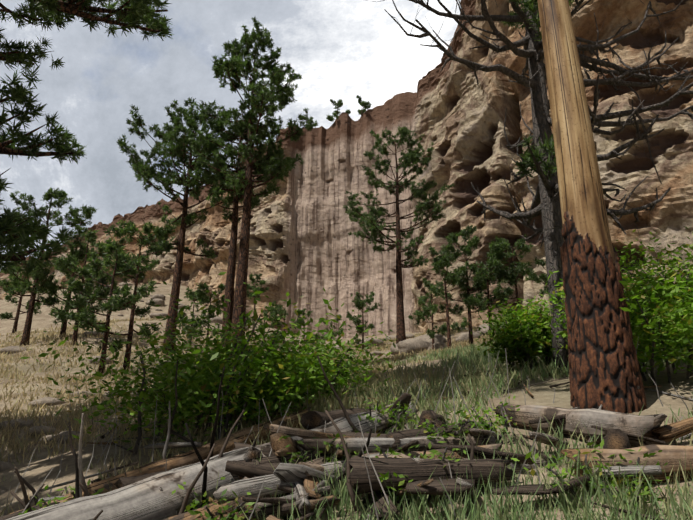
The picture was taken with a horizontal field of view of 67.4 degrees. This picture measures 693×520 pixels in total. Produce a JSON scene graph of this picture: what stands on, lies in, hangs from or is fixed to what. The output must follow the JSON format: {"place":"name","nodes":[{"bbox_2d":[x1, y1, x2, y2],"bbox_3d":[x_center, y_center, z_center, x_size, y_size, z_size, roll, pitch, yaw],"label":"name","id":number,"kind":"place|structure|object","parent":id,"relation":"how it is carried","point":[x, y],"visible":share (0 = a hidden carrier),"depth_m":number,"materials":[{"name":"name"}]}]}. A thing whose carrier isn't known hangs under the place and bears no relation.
{"place":"outdoors","nodes":[
{"label":"outdoors","id":0,"kind":"place"},
{"bbox_2d":[0,0,460,266],"label":"sky","id":1,"kind":"structure","parent":0,"point":[344,50],"materials":[{"name":"white"}]},
{"bbox_2d":[0,283,692,519],"bbox_3d":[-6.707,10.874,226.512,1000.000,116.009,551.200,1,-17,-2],"label":"terrain","id":2,"kind":"structure","parent":0,"point":[38,470],"depth_m":7.76,"materials":[{"name":"beige soil"}]},
{"bbox_2d":[0,282,550,494],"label":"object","id":3,"kind":"object","parent":2,"relation":"on","point":[415,344],"visible":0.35,"depth_m":31.58,"materials":[{"name":"beige stone"}]},
{"bbox_2d":[0,0,692,339],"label":"cliff rock","id":4,"kind":"object","parent":2,"relation":"on","point":[302,242],"visible":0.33,"depth_m":57.14,"materials":[{"name":"beige stone"}]},
{"bbox_2d":[0,350,692,519],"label":"fallen logs","id":5,"kind":"object","parent":2,"relation":"on","point":[145,493],"visible":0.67,"depth_m":4.46,"materials":[{"name":"grey wood"}]},
{"bbox_2d":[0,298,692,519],"bbox_3d":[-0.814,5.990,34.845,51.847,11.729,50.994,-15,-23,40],"label":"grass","id":6,"kind":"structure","parent":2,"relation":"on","point":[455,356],"depth_m":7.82,"materials":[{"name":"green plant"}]},
{"bbox_2d":[363,0,692,372],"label":"dead pine tree","id":7,"kind":"object","parent":2,"relation":"on","point":[547,196],"visible":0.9,"depth_m":10.90,"materials":[{"name":"grey wood"}]},
{"bbox_2d":[537,0,646,412],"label":"snag tree","id":8,"kind":"object","parent":2,"relation":"on","point":[604,372],"visible":0.98,"depth_m":7.01,"materials":[{"name":"brown wood"}]}
]}

